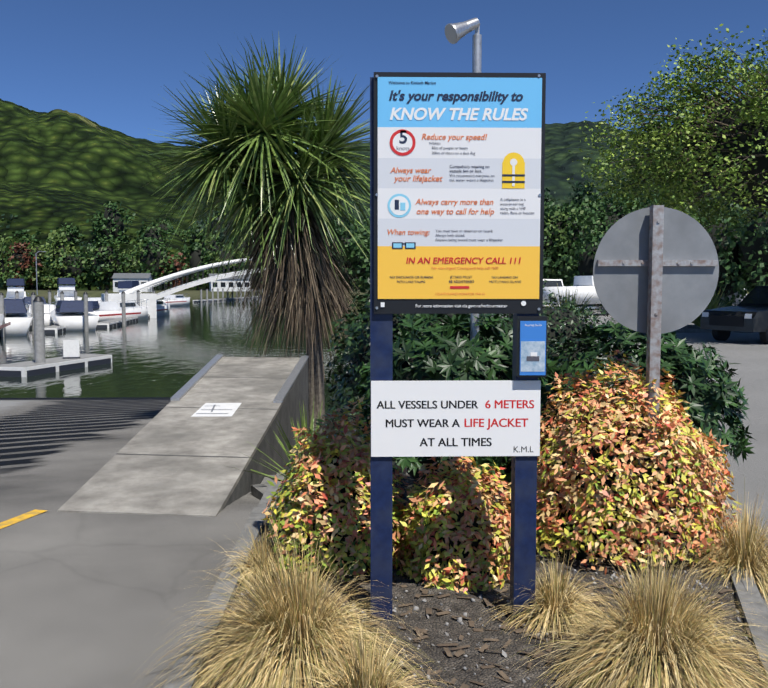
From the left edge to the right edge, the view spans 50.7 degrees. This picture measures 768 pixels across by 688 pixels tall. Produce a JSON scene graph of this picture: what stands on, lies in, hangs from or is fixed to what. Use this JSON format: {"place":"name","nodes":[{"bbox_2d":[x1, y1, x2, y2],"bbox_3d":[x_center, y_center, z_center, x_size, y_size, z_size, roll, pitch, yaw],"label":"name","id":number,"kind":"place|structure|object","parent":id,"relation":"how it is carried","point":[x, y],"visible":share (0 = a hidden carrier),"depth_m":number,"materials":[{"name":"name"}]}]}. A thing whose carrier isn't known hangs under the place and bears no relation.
{"place":"outdoors","nodes":[
{"label":"outdoors","id":0,"kind":"place"},
{"bbox_2d":[0,397,259,687],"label":"concrete pavement","id":1,"kind":"structure","parent":0,"point":[86,599],"depth_m":4.92,"materials":[{"name":"grey concrete"}]},
{"bbox_2d":[0,509,47,528],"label":"yellow line","id":2,"kind":"object","parent":1,"relation":"on","point":[11,521],"visible":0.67,"depth_m":5.79,"materials":[{"name":"yellow paint"}]},
{"bbox_2d":[57,354,308,516],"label":"ramp","id":3,"kind":"structure","parent":1,"relation":"on","point":[183,449],"depth_m":8.04,"materials":[{"name":"concrete"}]},
{"bbox_2d":[163,414,767,687],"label":"kerb","id":4,"kind":"structure","parent":1,"relation":"on","point":[263,490],"depth_m":4.11,"materials":[{"name":"concrete"}]},
{"bbox_2d":[0,182,264,289],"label":"hill","id":5,"kind":"structure","parent":0,"point":[34,208],"depth_m":389.00,"materials":[{"name":"green plant"}]},
{"bbox_2d":[0,296,364,437],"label":"water","id":6,"kind":"structure","parent":0,"point":[178,348],"depth_m":42.33,"materials":[{"name":"green liquid"}]},
{"bbox_2d":[0,289,271,376],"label":"marina pontoon piles","id":7,"kind":"object","parent":6,"relation":"on","point":[71,358],"visible":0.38,"depth_m":33.41,"materials":[{"name":"concrete"}]},
{"bbox_2d":[0,275,741,335],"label":"boats","id":8,"kind":"object","parent":6,"relation":"in","point":[67,312],"visible":0.48,"depth_m":61.76,"materials":[{"name":"white plastic"}]},
{"bbox_2d":[0,99,369,288],"bbox_3d":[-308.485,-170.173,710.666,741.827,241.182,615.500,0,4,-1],"label":"hill","id":9,"kind":"structure","parent":0,"point":[60,150],"depth_m":573.95,"materials":[{"name":"green plant"}]},
{"bbox_2d":[0,289,369,309],"bbox_3d":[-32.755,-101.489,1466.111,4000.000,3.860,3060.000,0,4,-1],"label":"shoreline","id":10,"kind":"structure","parent":0,"point":[99,293],"depth_m":272.77,"materials":[{"name":"grey stone"}]},
{"bbox_2d":[35,251,251,294],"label":"buildings","id":11,"kind":"structure","parent":10,"relation":"on","point":[142,278],"depth_m":168.19,"materials":[{"name":"grey"}]},
{"bbox_2d":[0,201,357,290],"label":"shore trees","id":12,"kind":"object","parent":10,"relation":"on","point":[89,265],"visible":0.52,"depth_m":293.78,"materials":[{"name":"green plant"}]},
{"bbox_2d":[101,257,356,317],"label":"arch bridge","id":13,"kind":"structure","parent":10,"relation":"on","point":[130,295],"depth_m":87.42,"materials":[{"name":"grey"}]},
{"bbox_2d":[135,32,369,433],"bbox_3d":[-1.858,-1.801,14.048,4.800,7.318,4.076,0,4,-1],"label":"cabbage tree","id":14,"kind":"object","parent":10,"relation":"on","point":[263,171],"visible":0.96,"depth_m":13.45,"materials":[{"name":"green plant"}]},
{"bbox_2d":[318,169,767,309],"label":"trees","id":15,"kind":"object","parent":10,"relation":"on","point":[575,233],"visible":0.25,"depth_m":57.37,"materials":[{"name":"green plant"}]},
{"bbox_2d":[567,24,767,235],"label":"broadleaf tree","id":16,"kind":"object","parent":10,"relation":"on","point":[720,146],"visible":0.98,"depth_m":23.63,"materials":[{"name":"green plant"}]},
{"bbox_2d":[0,0,767,153],"label":"sky","id":17,"kind":"structure","parent":0,"point":[107,63],"materials":[{"name":"blue"}]},
{"bbox_2d":[195,441,767,687],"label":"bed soil","id":18,"kind":"structure","parent":0,"point":[436,626],"depth_m":3.90,"materials":[{"name":"brown soil"}]},
{"bbox_2d":[118,477,767,687],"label":"tussocks","id":19,"kind":"object","parent":18,"relation":"on","point":[299,637],"visible":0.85,"depth_m":3.31,"materials":[{"name":"beige plant"}]},
{"bbox_2d":[370,72,546,621],"bbox_3d":[0.348,0.141,3.873,0.827,2.794,0.164,0,4,-1],"label":"sign board","id":20,"kind":"object","parent":18,"relation":"on","point":[509,155],"visible":0.98,"depth_m":3.79,"materials":[{"name":"multicoloured"}]},
{"bbox_2d":[399,130,406,143],"bbox_3d":[0.088,-0.955,3.739,0.036,0.061,0.001,0,4,-1],"label":"number","id":21,"kind":"object","parent":20,"relation":"attached to","point":[404,137],"visible":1,"depth_m":3.74,"materials":[{"name":"black paint"}]},
{"bbox_2d":[387,229,429,235],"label":"sign text","id":22,"kind":"object","parent":20,"relation":"attached to","point":[417,232],"visible":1,"depth_m":3.77,"materials":[{"name":"orange"}]},
{"bbox_2d":[390,167,430,174],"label":"sign text","id":23,"kind":"object","parent":20,"relation":"attached to","point":[418,170],"visible":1,"depth_m":3.75,"materials":[{"name":"orange"}]},
{"bbox_2d":[389,81,435,83],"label":"sign text","id":24,"kind":"object","parent":20,"relation":"attached to","point":[427,82],"visible":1,"depth_m":3.72,"materials":[{"name":"black paint"}]},
{"bbox_2d":[394,175,442,182],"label":"sign text","id":25,"kind":"object","parent":20,"relation":"attached to","point":[419,178],"visible":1,"depth_m":3.75,"materials":[{"name":"orange"}]},
{"bbox_2d":[386,419,459,426],"bbox_3d":[0.185,0.376,3.848,0.350,0.038,0.001,0,4,-1],"label":"sign text","id":26,"kind":"object","parent":20,"relation":"attached to","point":[422,422],"visible":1,"depth_m":3.85,"materials":[{"name":"black paint"}]},
{"bbox_2d":[377,401,477,408],"bbox_3d":[0.207,0.288,3.842,0.480,0.037,0.001,0,4,-1],"label":"sign text","id":27,"kind":"object","parent":20,"relation":"attached to","point":[428,404],"visible":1,"depth_m":3.84,"materials":[{"name":"black paint"}]},
{"bbox_2d":[415,199,492,205],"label":"sign text","id":28,"kind":"object","parent":20,"relation":"attached to","point":[483,201],"visible":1,"depth_m":3.77,"materials":[{"name":"orange"}]},
{"bbox_2d":[422,134,486,141],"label":"sign text","id":29,"kind":"object","parent":20,"relation":"attached to","point":[476,137],"visible":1,"depth_m":3.75,"materials":[{"name":"orange"}]},
{"bbox_2d":[417,208,493,215],"bbox_3d":[0.332,-0.613,3.769,0.362,0.036,0.001,0,4,-1],"label":"sign text","id":30,"kind":"object","parent":20,"relation":"attached to","point":[456,211],"visible":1,"depth_m":3.77,"materials":[{"name":"orange"}]},
{"bbox_2d":[389,90,522,103],"bbox_3d":[0.332,-1.136,3.731,0.618,0.061,0.001,0,4,-1],"label":"sign text","id":31,"kind":"object","parent":20,"relation":"attached to","point":[459,97],"visible":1,"depth_m":3.73,"materials":[{"name":"blue"}]},
{"bbox_2d":[420,438,491,445],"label":"sign text","id":32,"kind":"object","parent":20,"relation":"attached to","point":[457,445],"visible":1,"depth_m":3.86,"materials":[{"name":"black paint"}]},
{"bbox_2d":[390,108,527,120],"bbox_3d":[0.346,-1.060,3.737,0.640,0.057,0.001,0,4,-1],"label":"sign text","id":33,"kind":"object","parent":20,"relation":"attached to","point":[436,110],"visible":1,"depth_m":3.74,"materials":[{"name":"white paint"}]},
{"bbox_2d":[416,304,506,307],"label":"sign text","id":34,"kind":"object","parent":20,"relation":"attached to","point":[487,305],"visible":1,"depth_m":3.80,"materials":[{"name":"white"}]},
{"bbox_2d":[449,280,473,282],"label":"sign text","id":35,"kind":"object","parent":20,"relation":"attached to","point":[459,280],"visible":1,"depth_m":3.79,"materials":[{"name":"black paint"}]},
{"bbox_2d":[406,258,519,263],"bbox_3d":[0.371,-0.390,3.786,0.534,0.029,0.001,0,4,-1],"label":"sign text","id":36,"kind":"object","parent":20,"relation":"attached to","point":[458,262],"visible":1,"depth_m":3.79,"materials":[{"name":"red paint"}]},
{"bbox_2d":[435,229,491,231],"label":"sign text","id":37,"kind":"object","parent":20,"relation":"attached to","point":[460,231],"visible":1,"depth_m":3.78,"materials":[{"name":"black paint"}]},
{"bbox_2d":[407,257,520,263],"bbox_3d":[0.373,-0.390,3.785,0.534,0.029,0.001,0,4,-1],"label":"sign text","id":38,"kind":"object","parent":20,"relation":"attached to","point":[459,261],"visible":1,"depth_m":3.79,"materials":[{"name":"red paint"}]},
{"bbox_2d":[450,169,480,172],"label":"sign text","id":39,"kind":"object","parent":20,"relation":"attached to","point":[459,170],"visible":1,"depth_m":3.76,"materials":[{"name":"black paint"}]},
{"bbox_2d":[450,165,483,168],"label":"sign text","id":40,"kind":"object","parent":20,"relation":"attached to","point":[468,166],"visible":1,"depth_m":3.75,"materials":[{"name":"black paint"}]},
{"bbox_2d":[436,238,502,241],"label":"sign text","id":41,"kind":"object","parent":20,"relation":"attached to","point":[467,238],"visible":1,"depth_m":3.78,"materials":[{"name":"black paint"}]},
{"bbox_2d":[450,174,493,177],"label":"sign text","id":42,"kind":"object","parent":20,"relation":"attached to","point":[471,175],"visible":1,"depth_m":3.76,"materials":[{"name":"black paint"}]},
{"bbox_2d":[465,419,527,429],"bbox_3d":[0.536,0.381,3.856,0.301,0.053,0.001,0,4,-1],"label":"sign text","id":43,"kind":"object","parent":20,"relation":"attached to","point":[496,422],"visible":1,"depth_m":3.86,"materials":[{"name":"red paint"}]},
{"bbox_2d":[486,400,533,407],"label":"sign text","id":44,"kind":"object","parent":20,"relation":"attached to","point":[505,404],"visible":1,"depth_m":3.85,"materials":[{"name":"red paint"}]},
{"bbox_2d":[514,446,532,451],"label":"sign text","id":45,"kind":"object","parent":20,"relation":"attached to","point":[523,448],"visible":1,"depth_m":3.87,"materials":[{"name":"black paint"}]},
{"bbox_2d":[445,18,481,348],"bbox_3d":[0.534,-0.361,5.535,0.270,3.659,0.129,-2,5,-29],"label":"light pole","id":46,"kind":"object","parent":18,"relation":"on","point":[455,33],"visible":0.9,"depth_m":5.43,"materials":[{"name":"metal"}]},
{"bbox_2d":[323,277,615,436],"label":"dark shrubs","id":47,"kind":"object","parent":18,"relation":"on","point":[566,321],"visible":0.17,"depth_m":7.42,"materials":[{"name":"green plant"}]},
{"bbox_2d":[193,473,767,687],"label":"mulch chips","id":48,"kind":"object","parent":18,"relation":"on","point":[460,652],"visible":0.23,"depth_m":3.89,"materials":[{"name":"brown wood"}]},
{"bbox_2d":[227,279,748,480],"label":"flax plants","id":49,"kind":"object","parent":18,"relation":"on","point":[712,304],"visible":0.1,"depth_m":7.59,"materials":[{"name":"green plant"}]},
{"bbox_2d":[260,350,742,593],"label":"shrubs","id":50,"kind":"object","parent":18,"relation":"on","point":[608,481],"visible":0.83,"depth_m":4.56,"materials":[{"name":"orange plant"}]},
{"bbox_2d":[354,314,756,495],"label":"shrubs","id":51,"kind":"object","parent":18,"relation":"on","point":[447,357],"visible":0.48,"depth_m":5.67,"materials":[{"name":"green plant"}]},
{"bbox_2d":[593,205,718,455],"bbox_3d":[1.605,0.310,4.784,0.748,2.228,0.102,0,4,-1],"label":"round sign","id":52,"kind":"object","parent":18,"relation":"on","point":[655,272],"visible":0.96,"depth_m":4.77,"materials":[{"name":"metal"}]},
{"bbox_2d":[319,120,733,230],"bbox_3d":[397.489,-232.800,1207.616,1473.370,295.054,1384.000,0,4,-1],"label":"hill","id":53,"kind":"structure","parent":0,"point":[562,165],"depth_m":797.99,"materials":[{"name":"green plant"}]},
{"bbox_2d":[345,304,767,611],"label":"carpark","id":54,"kind":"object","parent":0,"point":[747,353],"visible":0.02,"depth_m":11.01,"materials":[{"name":"grey asphalt"}]},
{"bbox_2d":[543,279,562,307],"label":"white van","id":55,"kind":"object","parent":54,"relation":"on","point":[552,282],"visible":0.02,"depth_m":52.70,"materials":[{"name":"paint"}]},
{"bbox_2d":[589,325,759,332],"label":"carpark island","id":56,"kind":"structure","parent":54,"relation":"on","point":[691,329],"depth_m":28.81,"materials":[{"name":"concrete"}]},
{"bbox_2d":[700,286,767,343],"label":"parked car","id":57,"kind":"object","parent":54,"relation":"on","point":[748,312],"visible":1,"depth_m":23.69,"materials":[{"name":"grey paint"}]}
]}

